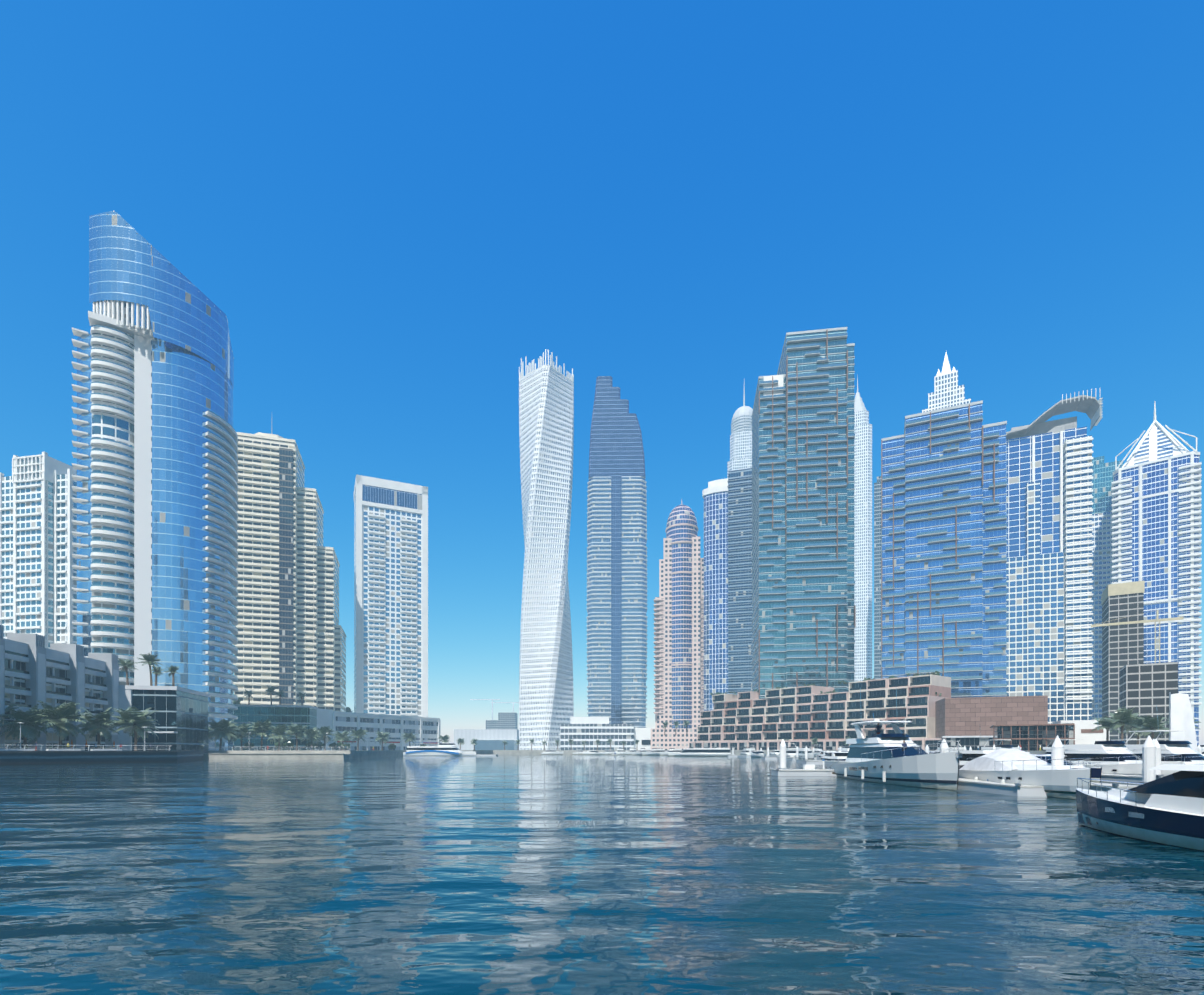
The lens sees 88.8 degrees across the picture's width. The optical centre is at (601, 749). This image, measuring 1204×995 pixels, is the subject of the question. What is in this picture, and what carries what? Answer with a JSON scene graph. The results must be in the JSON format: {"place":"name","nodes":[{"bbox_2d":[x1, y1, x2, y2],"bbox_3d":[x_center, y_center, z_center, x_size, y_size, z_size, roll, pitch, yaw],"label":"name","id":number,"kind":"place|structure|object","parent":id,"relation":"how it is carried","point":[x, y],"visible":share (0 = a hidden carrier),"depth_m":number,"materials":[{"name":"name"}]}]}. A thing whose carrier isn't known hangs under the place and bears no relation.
{"place":"outdoors","nodes":[
{"label":"outdoors","id":0,"kind":"place"},
{"bbox_2d":[317,709,332,749],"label":"building","id":1,"kind":"structure","parent":0,"point":[324,717],"depth_m":260.90,"materials":[{"name":"blue glass"}]},
{"bbox_2d":[14,742,1040,750],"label":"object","id":2,"kind":"structure","parent":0,"point":[15,745],"depth_m":136.51,"materials":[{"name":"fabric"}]},
{"bbox_2d":[503,721,689,749],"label":"palm trees","id":3,"kind":"object","parent":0,"point":[676,723],"depth_m":361.58,"materials":[{"name":"plant"}]},
{"bbox_2d":[0,755,1203,994],"bbox_3d":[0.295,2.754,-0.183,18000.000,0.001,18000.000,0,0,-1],"label":"water","id":4,"kind":"structure","parent":0,"point":[568,875],"depth_m":12.57,"materials":[{"name":"teal liquid"}]},
{"bbox_2d":[403,742,475,755],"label":"yacht","id":5,"kind":"object","parent":4,"relation":"on","point":[446,749],"visible":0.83,"depth_m":269.33,"materials":[{"name":"white plastic"}]},
{"bbox_2d":[476,754,497,755],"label":"ferry pontoon","id":6,"kind":"object","parent":4,"relation":"on","point":[486,754],"visible":0.19,"depth_m":275.63,"materials":[{"name":"metal"}]},
{"bbox_2d":[541,750,563,754],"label":"boat","id":7,"kind":"object","parent":4,"relation":"on","point":[550,752],"visible":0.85,"depth_m":334.02,"materials":[{"name":"white plastic"}]},
{"bbox_2d":[568,750,585,754],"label":"boat","id":8,"kind":"object","parent":4,"relation":"on","point":[578,752],"visible":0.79,"depth_m":338.11,"materials":[{"name":"white plastic"}]},
{"bbox_2d":[581,750,606,754],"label":"boat","id":9,"kind":"object","parent":4,"relation":"on","point":[593,752],"visible":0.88,"depth_m":333.85,"materials":[{"name":"white plastic"}]},
{"bbox_2d":[605,750,617,754],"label":"boat","id":10,"kind":"object","parent":4,"relation":"on","point":[609,752],"visible":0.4,"depth_m":335.50,"materials":[{"name":"white plastic"}]},
{"bbox_2d":[614,748,631,754],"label":"boat","id":11,"kind":"object","parent":4,"relation":"on","point":[621,752],"visible":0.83,"depth_m":333.60,"materials":[{"name":"white plastic"}]},
{"bbox_2d":[632,744,651,754],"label":"boat","id":12,"kind":"object","parent":4,"relation":"on","point":[639,752],"visible":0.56,"depth_m":312.12,"materials":[{"name":"white plastic"}]},
{"bbox_2d":[642,746,664,754],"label":"boat","id":13,"kind":"object","parent":4,"relation":"on","point":[654,751],"visible":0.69,"depth_m":303.29,"materials":[{"name":"white plastic"}]},
{"bbox_2d":[660,747,681,755],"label":"boat","id":14,"kind":"object","parent":4,"relation":"on","point":[672,750],"visible":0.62,"depth_m":294.07,"materials":[{"name":"white plastic"}]},
{"bbox_2d":[668,746,734,755],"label":"yacht","id":15,"kind":"object","parent":4,"relation":"on","point":[713,751],"visible":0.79,"depth_m":256.21,"materials":[{"name":"white plastic"}]},
{"bbox_2d":[740,746,754,754],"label":"boat","id":16,"kind":"object","parent":4,"relation":"on","point":[745,751],"visible":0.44,"depth_m":237.74,"materials":[{"name":"white plastic"}]},
{"bbox_2d":[751,750,765,756],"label":"boat","id":17,"kind":"object","parent":4,"relation":"on","point":[757,753],"visible":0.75,"depth_m":221.72,"materials":[{"name":"white plastic"}]},
{"bbox_2d":[770,743,779,754],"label":"boat","id":18,"kind":"object","parent":4,"relation":"on","point":[775,752],"visible":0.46,"depth_m":236.23,"materials":[{"name":"white plastic"}]},
{"bbox_2d":[786,745,795,756],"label":"boat","id":19,"kind":"object","parent":4,"relation":"on","point":[790,751],"visible":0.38,"depth_m":179.66,"materials":[{"name":"white plastic"}]},
{"bbox_2d":[795,747,813,759],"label":"boat","id":20,"kind":"object","parent":4,"relation":"on","point":[802,754],"visible":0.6,"depth_m":166.92,"materials":[{"name":"white plastic"}]},
{"bbox_2d":[814,744,822,756],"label":"boat","id":21,"kind":"object","parent":4,"relation":"on","point":[818,750],"visible":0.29,"depth_m":222.63,"materials":[{"name":"white plastic"}]},
{"bbox_2d":[817,750,835,756],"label":"boat","id":22,"kind":"object","parent":4,"relation":"on","point":[822,753],"visible":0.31,"depth_m":180.49,"materials":[{"name":"white plastic"}]},
{"bbox_2d":[821,751,847,760],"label":"boat","id":23,"kind":"object","parent":4,"relation":"on","point":[835,756],"visible":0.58,"depth_m":124.38,"materials":[{"name":"white plastic"}]},
{"bbox_2d":[819,688,961,789],"bbox_3d":[25.155,-1.272,53.418,6.619,8.951,24.535,0,0,5],"label":"yacht","id":24,"kind":"object","parent":4,"relation":"on","point":[884,758],"visible":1,"depth_m":49.46,"materials":[{"name":"white plastic"}]},
{"bbox_2d":[727,735,1201,796],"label":"pontoon piles","id":25,"kind":"object","parent":4,"relation":"in","point":[1151,753],"visible":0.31,"depth_m":41.34,"materials":[{"name":"metal"}]},
{"bbox_2d":[838,738,849,751],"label":"boat","id":26,"kind":"object","parent":25,"relation":"on","point":[845,749],"visible":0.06,"depth_m":165.56,"materials":[{"name":"white plastic"}]},
{"bbox_2d":[875,723,906,746],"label":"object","id":27,"kind":"object","parent":25,"relation":"on","point":[878,727],"visible":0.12,"depth_m":55.98,"materials":[{"name":"fabric"}]},
{"bbox_2d":[803,759,987,780],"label":"dock furniture","id":28,"kind":"object","parent":25,"relation":"on","point":[808,766],"visible":0.12,"depth_m":66.56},
{"bbox_2d":[933,741,963,753],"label":"boat","id":29,"kind":"object","parent":25,"relation":"on","point":[960,748],"visible":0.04,"depth_m":121.61,"materials":[{"name":"white plastic"}]},
{"bbox_2d":[950,736,1045,768],"bbox_3d":[35.337,0.378,56.930,5.142,5.651,16.440,0,0,-1],"label":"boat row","id":30,"kind":"object","parent":4,"relation":"on","point":[968,756],"visible":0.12,"depth_m":56.64,"materials":[{"name":"white plastic"}]},
{"bbox_2d":[981,726,1032,752],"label":"boat","id":31,"kind":"object","parent":4,"relation":"on","point":[999,746],"visible":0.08,"depth_m":108.36,"materials":[{"name":"white plastic"}]},
{"bbox_2d":[959,748,1090,798],"bbox_3d":[27.888,1.554,41.132,4.884,3.300,16.084,0,0,11],"label":"covered cruiser","id":32,"kind":"object","parent":4,"relation":"in","point":[1012,766],"visible":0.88,"depth_m":38.16,"materials":[{"name":"white fabric"}]},
{"bbox_2d":[1019,747,1101,782],"bbox_3d":[40.416,1.415,57.387,5.612,3.577,15.198,0,0,-1],"label":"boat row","id":33,"kind":"object","parent":4,"relation":"on","point":[1096,772],"visible":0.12,"depth_m":51.44,"materials":[{"name":"white plastic"}]},
{"bbox_2d":[1043,733,1082,756],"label":"boat","id":34,"kind":"object","parent":4,"relation":"on","point":[1048,750],"visible":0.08,"depth_m":110.18,"materials":[{"name":"white plastic"}]},
{"bbox_2d":[1063,705,1181,775],"bbox_3d":[46.356,-0.522,56.752,4.892,7.451,15.757,0,0,-1],"label":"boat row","id":35,"kind":"object","parent":4,"relation":"on","point":[1115,757],"visible":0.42,"depth_m":54.81,"materials":[{"name":"white plastic"}]},
{"bbox_2d":[1076,764,1203,850],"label":"yacht","id":36,"kind":"object","parent":4,"relation":"on","point":[1167,810],"visible":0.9,"depth_m":18.10,"materials":[{"name":"blue plastic"}]},
{"bbox_2d":[1125,705,1203,763],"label":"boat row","id":37,"kind":"object","parent":4,"relation":"on","point":[1190,755],"visible":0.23,"depth_m":54.94,"materials":[{"name":"white plastic"}]},
{"bbox_2d":[1169,692,1196,750],"bbox_3d":[59.138,-1.546,62.400,2.970,8.600,0.420,0,0,-1],"label":"white sail structure","id":38,"kind":"object","parent":37,"relation":"on","point":[1180,714],"visible":0.69,"depth_m":62.38,"materials":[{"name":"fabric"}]},
{"bbox_2d":[0,0,1203,744],"label":"sky","id":39,"kind":"structure","parent":0,"point":[387,207],"materials":[{"name":"blue"}]},
{"bbox_2d":[990,724,1074,750],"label":"restaurant pavilion","id":40,"kind":"structure","parent":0,"point":[1030,737],"depth_m":171.03,"materials":[{"name":"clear glass"}]},
{"bbox_2d":[1052,720,1109,744],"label":"building","id":41,"kind":"structure","parent":0,"point":[1083,731],"depth_m":173.35,"materials":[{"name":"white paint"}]},
{"bbox_3d":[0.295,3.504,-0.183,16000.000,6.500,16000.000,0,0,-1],"label":"ground surface","id":42,"kind":"structure","parent":0,"visible":0},
{"bbox_2d":[0,452,76,648],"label":"white tower cluster","id":43,"kind":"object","parent":42,"relation":"on","point":[38,583],"visible":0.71,"depth_m":296.93,"materials":[{"name":"paint"}]},
{"bbox_2d":[0,625,118,750],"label":"low-rise building","id":44,"kind":"structure","parent":42,"relation":"on","point":[33,670],"depth_m":136.97,"materials":[{"name":"grey concrete"}]},
{"bbox_2d":[0,746,121,750],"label":"planter hedges","id":45,"kind":"object","parent":42,"relation":"on","point":[59,750],"visible":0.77,"depth_m":118.35,"materials":[{"name":"green plant"}]},
{"bbox_2d":[71,739,215,750],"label":"umbrellas","id":46,"kind":"object","parent":42,"relation":"on","point":[113,744],"visible":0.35,"depth_m":144.30},
{"bbox_2d":[72,210,237,749],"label":"skyscraper","id":47,"kind":"structure","parent":42,"relation":"on","point":[156,490],"depth_m":193.58,"materials":[{"name":"blue glass"}]},
{"bbox_2d":[118,685,209,750],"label":"glass pavilion","id":48,"kind":"structure","parent":42,"relation":"on","point":[181,715],"depth_m":161.49,"materials":[{"name":"blue glass"}]},
{"bbox_2d":[118,654,306,704],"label":"palm trees","id":49,"kind":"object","parent":48,"relation":"on","point":[150,659],"depth_m":171.94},
{"bbox_2d":[0,745,351,750],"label":"promenade railing","id":50,"kind":"object","parent":42,"relation":"on","point":[169,749],"visible":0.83,"depth_m":125.57,"materials":[{"name":"grey metal"}]},
{"bbox_2d":[17,722,367,750],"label":"lamp posts","id":51,"kind":"object","parent":42,"relation":"on","point":[20,723],"visible":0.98,"depth_m":116.45,"materials":[{"name":"metal"}]},
{"bbox_2d":[0,696,476,750],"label":"trees","id":52,"kind":"object","parent":42,"relation":"on","point":[61,716],"visible":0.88,"depth_m":143.08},
{"bbox_2d":[233,704,319,749],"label":"low-rise building","id":53,"kind":"structure","parent":42,"relation":"on","point":[291,715],"depth_m":241.38,"materials":[{"name":"teal glass"}]},
{"bbox_2d":[233,422,345,711],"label":"apartment building","id":54,"kind":"structure","parent":42,"relation":"on","point":[291,635],"depth_m":346.63,"materials":[{"name":"concrete"}]},
{"bbox_2d":[233,697,426,749],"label":"palm trees","id":55,"kind":"object","parent":42,"relation":"on","point":[289,744],"visible":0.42,"depth_m":234.09,"materials":[{"name":"green plant"}]},
{"bbox_2d":[332,711,440,749],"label":"white building","id":56,"kind":"structure","parent":42,"relation":"on","point":[425,729],"depth_m":290.84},
{"bbox_2d":[354,474,427,716],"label":"high-rise building","id":57,"kind":"structure","parent":42,"relation":"on","point":[390,597],"depth_m":397.64,"materials":[{"name":"paint"}]},
{"bbox_2d":[454,729,518,749],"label":"ribbed box","id":58,"kind":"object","parent":42,"relation":"on","point":[490,739],"visible":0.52,"depth_m":558.37,"materials":[{"name":"white paint"}]},
{"bbox_2d":[470,699,518,728],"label":"construction","id":59,"kind":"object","parent":42,"relation":"on","point":[507,721],"visible":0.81,"depth_m":1097.99},
{"bbox_2d":[0,750,1045,764],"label":"quay walls","id":60,"kind":"structure","parent":42,"relation":"on","point":[49,757],"depth_m":155.66,"materials":[{"name":"beige concrete"}]},
{"bbox_2d":[519,349,573,749],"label":"twisted skyscraper","id":61,"kind":"structure","parent":42,"relation":"on","point":[546,436],"depth_m":483.32,"materials":[{"name":"white paint"}]},
{"bbox_2d":[559,717,654,749],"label":"building","id":62,"kind":"structure","parent":42,"relation":"on","point":[588,730],"depth_m":444.89,"materials":[{"name":"white paint"}]},
{"bbox_2d":[587,376,646,727],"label":"skyscraper","id":63,"kind":"structure","parent":42,"relation":"on","point":[617,588],"depth_m":519.50,"materials":[{"name":"blue glass"}]},
{"bbox_2d":[651,502,703,749],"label":"skyscraper","id":64,"kind":"structure","parent":42,"relation":"on","point":[679,647],"depth_m":452.36,"materials":[{"name":"stone"}]},
{"bbox_2d":[702,478,727,710],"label":"skyscraper","id":65,"kind":"structure","parent":42,"relation":"on","point":[715,495],"depth_m":432.74,"materials":[{"name":"blue glass"}]},
{"bbox_2d":[727,468,751,694],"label":"skyscraper","id":66,"kind":"structure","parent":42,"relation":"on","point":[739,572],"depth_m":397.23,"materials":[{"name":"blue glass"}]},
{"bbox_2d":[727,385,752,477],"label":"skyscraper","id":67,"kind":"structure","parent":42,"relation":"on","point":[741,443],"depth_m":756.69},
{"bbox_2d":[752,327,855,698],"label":"skyscraper","id":68,"kind":"structure","parent":42,"relation":"on","point":[803,562],"depth_m":301.16,"materials":[{"name":"blue glass"}]},
{"bbox_2d":[689,671,950,749],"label":"low-rise building","id":69,"kind":"structure","parent":42,"relation":"on","point":[801,716],"depth_m":272.48,"materials":[{"name":"beige concrete"}]},
{"bbox_2d":[854,374,871,681],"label":"white tower","id":70,"kind":"structure","parent":42,"relation":"on","point":[863,541],"depth_m":702.26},
{"bbox_2d":[874,476,881,678],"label":"skyscraper","id":71,"kind":"structure","parent":42,"relation":"on","point":[877,582],"depth_m":604.92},
{"bbox_2d":[881,400,1006,697],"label":"skyscraper","id":72,"kind":"structure","parent":42,"relation":"on","point":[943,542],"depth_m":270.22,"materials":[{"name":"blue glass"}]},
{"bbox_2d":[922,352,970,411],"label":"skyscraper","id":73,"kind":"structure","parent":42,"relation":"on","point":[948,392],"depth_m":455.61,"materials":[{"name":"paint"}]},
{"bbox_2d":[749,706,1200,747],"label":"palms","id":74,"kind":"structure","parent":42,"relation":"on","point":[1121,717],"depth_m":151.30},
{"bbox_2d":[935,695,1047,749],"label":"low-rise building","id":75,"kind":"structure","parent":42,"relation":"on","point":[967,722],"depth_m":218.05,"materials":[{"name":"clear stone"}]},
{"bbox_2d":[1006,388,1102,723],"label":"skyscraper","id":76,"kind":"structure","parent":42,"relation":"on","point":[1049,562],"depth_m":341.88,"materials":[{"name":"white paint"}]},
{"bbox_2d":[1092,456,1122,719],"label":"glass tower","id":77,"kind":"structure","parent":42,"relation":"on","point":[1102,481],"depth_m":424.45,"materials":[{"name":"glass"}]},
{"bbox_2d":[1101,581,1144,740],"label":"building","id":78,"kind":"structure","parent":42,"relation":"on","point":[1122,646],"depth_m":334.97,"materials":[{"name":"beige concrete"}]},
{"bbox_2d":[1091,610,1182,744],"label":"building under construction","id":79,"kind":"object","parent":42,"relation":"on","point":[1145,689],"visible":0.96,"depth_m":253.69},
{"bbox_2d":[1112,401,1201,744],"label":"skyscraper","id":80,"kind":"structure","parent":42,"relation":"on","point":[1156,515],"depth_m":381.17,"materials":[{"name":"white paint"}]}
]}

